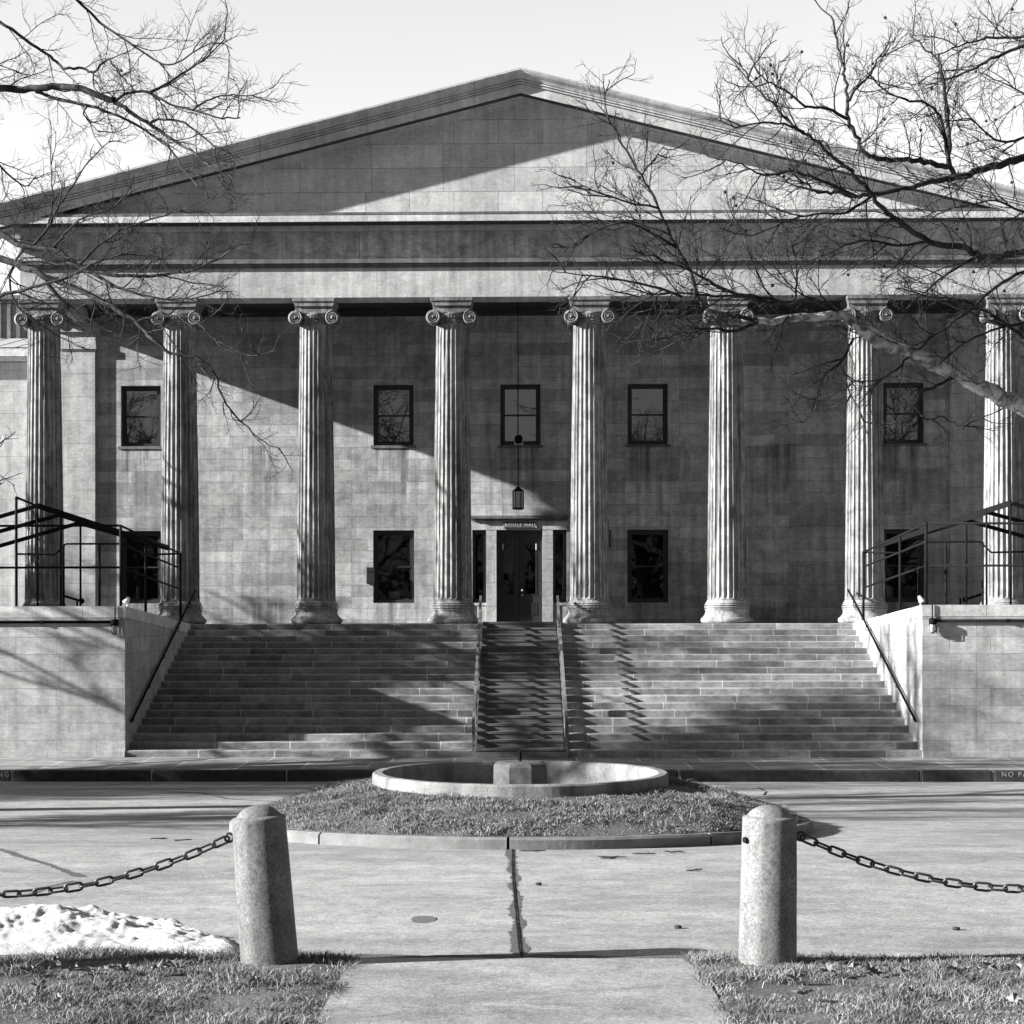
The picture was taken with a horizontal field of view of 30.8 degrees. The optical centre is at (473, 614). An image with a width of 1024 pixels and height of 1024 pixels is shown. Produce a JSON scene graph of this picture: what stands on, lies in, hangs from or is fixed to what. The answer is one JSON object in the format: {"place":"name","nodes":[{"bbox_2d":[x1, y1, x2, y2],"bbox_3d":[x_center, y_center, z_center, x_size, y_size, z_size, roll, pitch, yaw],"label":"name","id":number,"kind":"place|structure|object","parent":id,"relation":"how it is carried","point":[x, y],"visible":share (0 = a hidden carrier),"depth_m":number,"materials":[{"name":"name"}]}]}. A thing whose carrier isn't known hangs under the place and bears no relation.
{"place":"outdoors","nodes":[
{"label":"outdoors","id":0,"kind":"place"},
{"bbox_2d":[0,781,1023,957],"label":"road","id":1,"kind":"structure","parent":0,"point":[374,902],"depth_m":16.75,"materials":[{"name":"concrete"}]},
{"bbox_2d":[229,816,813,849],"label":"island kerb","id":2,"kind":"structure","parent":1,"relation":"on","point":[806,825],"depth_m":19.65,"materials":[{"name":"concrete"}]},
{"bbox_2d":[238,776,804,836],"bbox_3d":[0.582,2.373,22.993,6.900,0.594,6.900,0,0,1],"label":"grass mound","id":3,"kind":"object","parent":1,"relation":"on","point":[619,828],"depth_m":20.41,"materials":[{"name":"grey plant"}]},
{"bbox_2d":[372,751,668,837],"bbox_3d":[0.581,2.134,22.993,3.680,0.870,3.680,0,0,1],"label":"fountain","id":4,"kind":"object","parent":3,"relation":"on","point":[520,778],"visible":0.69,"depth_m":22.77,"materials":[{"name":"stone"}]},
{"bbox_2d":[0,941,1023,1023],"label":"lawn","id":5,"kind":"structure","parent":0,"point":[755,988],"depth_m":10.80,"materials":[{"name":"plant"}]},
{"bbox_2d":[15,963,30,971],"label":"fallen leaf","id":6,"kind":"object","parent":5,"relation":"on","point":[20,966],"visible":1,"depth_m":11.34,"materials":[{"name":"grey plant"}]},
{"bbox_2d":[24,965,37,969],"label":"fallen leaf","id":7,"kind":"object","parent":5,"relation":"on","point":[30,967],"visible":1,"depth_m":11.34,"materials":[{"name":"grey plant"}]},
{"bbox_2d":[29,982,45,988],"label":"fallen leaf","id":8,"kind":"object","parent":5,"relation":"on","point":[34,984],"visible":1,"depth_m":10.75,"materials":[{"name":"grey plant"}]},
{"bbox_2d":[32,978,46,985],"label":"fallen leaf","id":9,"kind":"object","parent":5,"relation":"on","point":[43,981],"visible":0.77,"depth_m":10.93,"materials":[{"name":"grey plant"}]},
{"bbox_2d":[45,956,57,965],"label":"fallen leaf","id":10,"kind":"object","parent":5,"relation":"on","point":[52,963],"visible":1,"depth_m":11.56,"materials":[{"name":"grey plant"}]},
{"bbox_2d":[55,991,63,1001],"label":"fallen leaf","id":11,"kind":"object","parent":5,"relation":"on","point":[59,995],"visible":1,"depth_m":10.44,"materials":[{"name":"white plant"}]},
{"bbox_2d":[50,958,70,964],"bbox_3d":[-2.552,2.162,11.528,0.128,0.034,0.125,-14,-26,12],"label":"fallen leaf","id":12,"kind":"object","parent":5,"relation":"on","point":[63,961],"visible":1,"depth_m":11.52,"materials":[{"name":"grey plant"}]},
{"bbox_2d":[66,961,80,969],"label":"fallen leaf","id":13,"kind":"object","parent":5,"relation":"on","point":[73,967],"visible":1,"depth_m":11.39,"materials":[{"name":"grey plant"}]},
{"bbox_2d":[100,964,116,971],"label":"fallen leaf","id":14,"kind":"object","parent":5,"relation":"on","point":[106,968],"visible":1,"depth_m":11.37,"materials":[{"name":"grey plant"}]},
{"bbox_2d":[0,904,238,955],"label":"snow bank","id":15,"kind":"structure","parent":5,"relation":"on","point":[33,927],"depth_m":12.74,"materials":[{"name":"white snow"}]},
{"bbox_2d":[110,964,129,971],"bbox_3d":[-2.158,2.156,11.328,0.127,0.036,0.124,1,-37,-25],"label":"fallen leaf","id":16,"kind":"object","parent":5,"relation":"on","point":[122,967],"visible":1,"depth_m":11.32,"materials":[{"name":"grey plant"}]},
{"bbox_2d":[145,959,162,971],"bbox_3d":[-1.949,2.147,11.342,0.134,0.038,0.130,-23,-1,-12],"label":"fallen leaf","id":17,"kind":"object","parent":5,"relation":"on","point":[154,966],"visible":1,"depth_m":11.33,"materials":[{"name":"grey plant"}]},
{"bbox_2d":[160,960,173,967],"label":"fallen leaf","id":18,"kind":"object","parent":5,"relation":"on","point":[165,965],"visible":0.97,"depth_m":11.42,"materials":[{"name":"grey plant"}]},
{"bbox_2d":[166,961,184,969],"bbox_3d":[-1.812,2.151,11.368,0.134,0.036,0.137,19,-15,11],"label":"fallen leaf","id":19,"kind":"object","parent":5,"relation":"on","point":[175,964],"visible":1,"depth_m":11.37,"materials":[{"name":"grey plant"}]},
{"bbox_2d":[248,975,261,981],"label":"fallen leaf","id":20,"kind":"object","parent":5,"relation":"on","point":[254,978],"visible":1,"depth_m":10.97,"materials":[{"name":"grey plant"}]},
{"bbox_2d":[224,805,297,965],"bbox_3d":[-1.368,1.795,11.935,0.423,1.136,0.375,-4,0,1],"label":"bollard","id":21,"kind":"object","parent":5,"relation":"on","point":[266,916],"visible":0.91,"depth_m":11.78,"materials":[{"name":"grey stone"}]},
{"bbox_2d":[0,835,229,897],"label":"chain","id":22,"kind":"object","parent":21,"relation":"hanging from","point":[142,871],"visible":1,"depth_m":11.79,"materials":[{"name":"metal"}]},
{"bbox_2d":[738,805,805,965],"bbox_3d":[1.878,1.789,11.861,0.374,1.139,0.374,0,0,-44],"label":"bollard","id":23,"kind":"object","parent":5,"relation":"on","point":[768,909],"visible":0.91,"depth_m":11.71,"materials":[{"name":"stone"}]},
{"bbox_2d":[799,833,1023,892],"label":"chain","id":24,"kind":"object","parent":23,"relation":"hanging from","point":[915,876],"visible":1,"depth_m":11.83,"materials":[{"name":"metal"}]},
{"bbox_2d":[785,972,804,982],"bbox_3d":[1.903,2.158,11.039,0.127,0.034,0.124,-25,-45,29],"label":"fallen leaf","id":25,"kind":"object","parent":5,"relation":"on","point":[796,976],"visible":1,"depth_m":11.02,"materials":[{"name":"grey plant"}]},
{"bbox_2d":[790,989,813,995],"bbox_3d":[1.844,2.126,10.441,0.130,0.035,0.127,-5,-21,23],"label":"fallen leaf","id":26,"kind":"object","parent":5,"relation":"on","point":[801,993],"visible":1,"depth_m":10.43,"materials":[{"name":"grey plant"}]},
{"bbox_2d":[820,964,836,971],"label":"fallen leaf","id":27,"kind":"object","parent":5,"relation":"on","point":[829,969],"visible":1,"depth_m":11.24,"materials":[{"name":"white plant"}]},
{"bbox_2d":[845,961,859,968],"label":"fallen leaf","id":28,"kind":"object","parent":5,"relation":"on","point":[853,964],"visible":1,"depth_m":11.36,"materials":[{"name":"grey plant"}]},
{"bbox_2d":[866,962,879,975],"bbox_3d":[2.426,2.156,11.276,0.115,0.035,0.119,16,29,-19],"label":"fallen leaf","id":29,"kind":"object","parent":5,"relation":"on","point":[872,969],"visible":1,"depth_m":11.28,"materials":[{"name":"grey plant"}]},
{"bbox_2d":[893,966,908,972],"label":"fallen leaf","id":30,"kind":"object","parent":5,"relation":"on","point":[900,969],"visible":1,"depth_m":11.24,"materials":[{"name":"grey plant"}]},
{"bbox_2d":[903,985,920,991],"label":"fallen leaf","id":31,"kind":"object","parent":5,"relation":"on","point":[907,987],"visible":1,"depth_m":10.61,"materials":[{"name":"grey plant"}]},
{"bbox_2d":[947,960,962,975],"bbox_3d":[2.936,2.156,11.268,0.111,0.034,0.123,35,30,1],"label":"fallen leaf","id":32,"kind":"object","parent":5,"relation":"on","point":[954,964],"visible":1,"depth_m":11.29,"materials":[{"name":"white plant"}]},
{"bbox_2d":[974,967,982,973],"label":"fallen leaf","id":33,"kind":"object","parent":5,"relation":"on","point":[978,969],"visible":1,"depth_m":11.31,"materials":[{"name":"white plant"}]},
{"bbox_2d":[982,960,991,966],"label":"fallen leaf","id":34,"kind":"object","parent":5,"relation":"on","point":[987,963],"visible":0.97,"depth_m":11.54,"materials":[{"name":"grey plant"}]},
{"bbox_2d":[989,964,1003,970],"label":"fallen leaf","id":35,"kind":"object","parent":5,"relation":"on","point":[995,967],"visible":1,"depth_m":11.30,"materials":[{"name":"grey plant"}]},
{"bbox_2d":[1005,993,1023,1004],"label":"fallen leaf","id":36,"kind":"object","parent":5,"relation":"on","point":[1013,998],"visible":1,"depth_m":10.31,"materials":[{"name":"white plant"}]},
{"bbox_2d":[1010,963,1023,974],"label":"fallen leaf","id":37,"kind":"object","parent":5,"relation":"on","point":[1019,968],"visible":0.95,"depth_m":11.26,"materials":[{"name":"white plant"}]},
{"bbox_2d":[0,757,1023,770],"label":"pavement","id":38,"kind":"structure","parent":0,"point":[289,763],"depth_m":36.00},
{"bbox_2d":[125,623,921,756],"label":"stone staircase","id":39,"kind":"structure","parent":38,"relation":"on","point":[632,690],"depth_m":40.64,"materials":[{"name":"grey stone"}]},
{"bbox_2d":[472,596,567,757],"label":"timber steps","id":40,"kind":"structure","parent":39,"relation":"on","point":[519,709],"depth_m":40.25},
{"bbox_2d":[0,0,1023,294],"label":"sky","id":41,"kind":"structure","parent":0,"point":[354,54],"materials":[{"name":"white"}]},
{"bbox_2d":[316,957,732,1023],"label":"path","id":42,"kind":"structure","parent":0,"point":[439,990],"depth_m":10.86,"materials":[{"name":"concrete"}]},
{"bbox_3d":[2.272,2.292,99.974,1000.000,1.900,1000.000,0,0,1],"label":"ground","id":43,"kind":"structure","parent":0,"visible":0},
{"bbox_2d":[0,606,190,756],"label":"terrace block","id":44,"kind":"structure","parent":43,"relation":"on","point":[72,689],"depth_m":37.59,"materials":[{"name":"stone"}]},
{"bbox_2d":[0,620,110,623],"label":"conduit pipe","id":45,"kind":"object","parent":44,"relation":"attached to","point":[15,622],"visible":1,"depth_m":37.53,"materials":[{"name":"black metal"}]},
{"bbox_2d":[0,496,168,605],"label":"sloping railing","id":46,"kind":"object","parent":44,"relation":"on","point":[75,519],"visible":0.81,"depth_m":40.42,"materials":[{"name":"black metal"}]},
{"bbox_2d":[0,497,181,619],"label":"pipe railing","id":47,"kind":"object","parent":44,"relation":"on","point":[63,567],"visible":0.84,"depth_m":39.21,"materials":[{"name":"black metal"}]},
{"bbox_2d":[111,605,117,634],"bbox_3d":[-7.248,0.120,37.480,0.160,0.598,0.165,0,0,1],"label":"jar lamp","id":48,"kind":"object","parent":44,"relation":"attached to","point":[114,625],"visible":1,"depth_m":37.44,"materials":[{"name":"glass"}]},
{"bbox_2d":[122,597,129,606],"bbox_3d":[-7.148,-0.247,38.169,0.152,0.228,0.147,0,0,34],"label":"spotlight","id":49,"kind":"object","parent":44,"relation":"on","point":[126,600],"visible":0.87,"depth_m":38.13,"materials":[{"name":"white paint"}]},
{"bbox_2d":[130,590,196,722],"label":"handrail","id":50,"kind":"object","parent":44,"relation":"attached to","point":[160,661],"visible":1,"depth_m":41.19,"materials":[{"name":"black metal"}]},
{"bbox_2d":[0,0,309,481],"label":"bare tree","id":51,"kind":"object","parent":43,"relation":"on","point":[49,280],"visible":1,"depth_m":25.36,"materials":[{"name":"grey plant"}]},
{"bbox_2d":[0,68,1023,623],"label":"hall building","id":52,"kind":"structure","parent":43,"relation":"on","point":[390,276],"depth_m":45.62,"materials":[{"name":"stone"}]},
{"bbox_2d":[65,595,84,605],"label":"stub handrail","id":53,"kind":"object","parent":52,"relation":"on","point":[75,599],"visible":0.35,"depth_m":46.72,"materials":[{"name":"black metal"}]},
{"bbox_2d":[122,386,160,445],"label":"window","id":54,"kind":"structure","parent":52,"relation":"in","point":[124,388],"depth_m":49.59,"materials":[{"name":"black paint"}]},
{"bbox_2d":[122,531,160,602],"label":"window","id":55,"kind":"structure","parent":52,"relation":"in","point":[146,533],"depth_m":49.59,"materials":[{"name":"black paint"}]},
{"bbox_2d":[366,567,374,583],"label":"letter box","id":56,"kind":"object","parent":52,"relation":"attached to","point":[370,575],"visible":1,"depth_m":49.16,"materials":[{"name":"black paint"}]},
{"bbox_2d":[379,540,408,597],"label":"potted tree","id":57,"kind":"object","parent":52,"relation":"in","point":[394,551],"visible":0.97,"depth_m":49.83,"materials":[{"name":"black plant"}]},
{"bbox_2d":[374,385,413,444],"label":"window","id":58,"kind":"structure","parent":52,"relation":"in","point":[376,387],"depth_m":49.43,"materials":[{"name":"black paint"}]},
{"bbox_2d":[374,530,413,602],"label":"window","id":59,"kind":"structure","parent":52,"relation":"in","point":[404,532],"depth_m":49.43,"materials":[{"name":"black paint"}]},
{"bbox_2d":[498,534,518,621],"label":"door leaf","id":60,"kind":"structure","parent":52,"relation":"in","point":[508,604],"depth_m":49.41,"materials":[{"name":"black paint"}]},
{"bbox_2d":[512,302,523,509],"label":"pendant lantern","id":61,"kind":"object","parent":52,"relation":"hanging from","point":[517,497],"visible":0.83,"depth_m":47.37,"materials":[{"name":"black metal"}]},
{"bbox_2d":[514,435,522,444],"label":"round floodlight","id":62,"kind":"object","parent":52,"relation":"on","point":[520,438],"visible":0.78,"depth_m":48.99,"materials":[{"name":"black metal"}]},
{"bbox_2d":[503,522,537,527],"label":"name sign","id":63,"kind":"object","parent":52,"relation":"attached to","point":[520,524],"visible":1,"depth_m":49.13,"materials":[{"name":"grey metal"}]},
{"bbox_2d":[500,385,540,444],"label":"window","id":64,"kind":"structure","parent":52,"relation":"in","point":[502,387],"depth_m":49.36,"materials":[{"name":"black paint"}]},
{"bbox_2d":[520,534,540,621],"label":"door leaf","id":65,"kind":"structure","parent":52,"relation":"in","point":[530,604],"depth_m":49.40,"materials":[{"name":"black paint"}]},
{"bbox_2d":[608,519,610,546],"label":"meter box","id":66,"kind":"object","parent":52,"relation":"attached to","point":[609,532],"visible":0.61,"depth_m":49.06,"materials":[{"name":"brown metal"}]},
{"bbox_2d":[627,384,667,443],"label":"window","id":67,"kind":"structure","parent":52,"relation":"in","point":[629,386],"depth_m":49.28,"materials":[{"name":"black paint"}]},
{"bbox_2d":[627,530,667,602],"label":"window","id":68,"kind":"structure","parent":52,"relation":"in","point":[629,532],"depth_m":49.28,"materials":[{"name":"black paint"}]},
{"bbox_2d":[883,383,922,443],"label":"window","id":69,"kind":"structure","parent":52,"relation":"in","point":[886,385],"depth_m":49.12,"materials":[{"name":"black paint"}]},
{"bbox_2d":[884,529,922,601],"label":"window","id":70,"kind":"structure","parent":52,"relation":"in","point":[886,531],"depth_m":49.12,"materials":[{"name":"black paint"}]},
{"bbox_2d":[959,594,980,604],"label":"stub handrail","id":71,"kind":"object","parent":52,"relation":"on","point":[971,597],"visible":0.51,"depth_m":46.21,"materials":[{"name":"black metal"}]},
{"bbox_2d":[0,769,1023,781],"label":"kerb","id":72,"kind":"structure","parent":43,"relation":"on","point":[314,775],"depth_m":34.26,"materials":[{"name":"concrete"}]},
{"bbox_2d":[518,0,1023,457],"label":"bare tree","id":73,"kind":"object","parent":43,"relation":"on","point":[995,394],"visible":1,"depth_m":22.48,"materials":[{"name":"grey plant"}]},
{"bbox_2d":[853,605,1023,757],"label":"terrace block","id":74,"kind":"structure","parent":43,"relation":"on","point":[961,685],"depth_m":37.18,"materials":[{"name":"stone"}]},
{"bbox_2d":[847,589,916,722],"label":"handrail","id":75,"kind":"object","parent":74,"relation":"attached to","point":[885,661],"visible":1,"depth_m":40.79,"materials":[{"name":"black metal"}]},
{"bbox_2d":[918,596,924,604],"bbox_3d":[9.140,-0.271,37.806,0.152,0.228,0.147,0,0,34],"label":"spotlight","id":76,"kind":"object","parent":74,"relation":"on","point":[921,599],"visible":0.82,"depth_m":37.76,"materials":[{"name":"white paint"}]},
{"bbox_2d":[929,604,936,633],"bbox_3d":[9.192,0.094,37.106,0.160,0.598,0.165,0,0,1],"label":"jar lamp","id":77,"kind":"object","parent":74,"relation":"attached to","point":[932,624],"visible":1,"depth_m":37.06,"materials":[{"name":"glass"}]},
{"bbox_2d":[862,522,1023,620],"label":"pipe railing","id":78,"kind":"object","parent":74,"relation":"on","point":[982,565],"visible":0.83,"depth_m":39.88,"materials":[{"name":"black metal"}]},
{"bbox_2d":[875,497,1023,604],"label":"sloping railing","id":79,"kind":"object","parent":74,"relation":"on","point":[985,512],"visible":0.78,"depth_m":39.86,"materials":[{"name":"black metal"}]},
{"bbox_2d":[937,619,1023,622],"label":"conduit pipe","id":80,"kind":"object","parent":74,"relation":"attached to","point":[981,620],"visible":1,"depth_m":37.11,"materials":[{"name":"black metal"}]},
{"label":"yard","id":81,"kind":"structure","parent":0,"visible":0},
{"bbox_2d":[0,427,22,495],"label":"bare tree","id":82,"kind":"object","parent":81,"relation":"on","point":[4,479],"visible":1,"depth_m":42.58,"materials":[{"name":"grey plant"}]},
{"bbox_2d":[0,295,27,605],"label":"side wing","id":83,"kind":"structure","parent":81,"relation":"on","point":[13,387],"depth_m":53.31,"materials":[{"name":"grey stone"}]},
{"bbox_2d":[985,325,1023,575],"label":"side wing","id":84,"kind":"structure","parent":81,"relation":"on","point":[1021,376],"depth_m":52.66,"materials":[{"name":"grey stone"}]}
]}

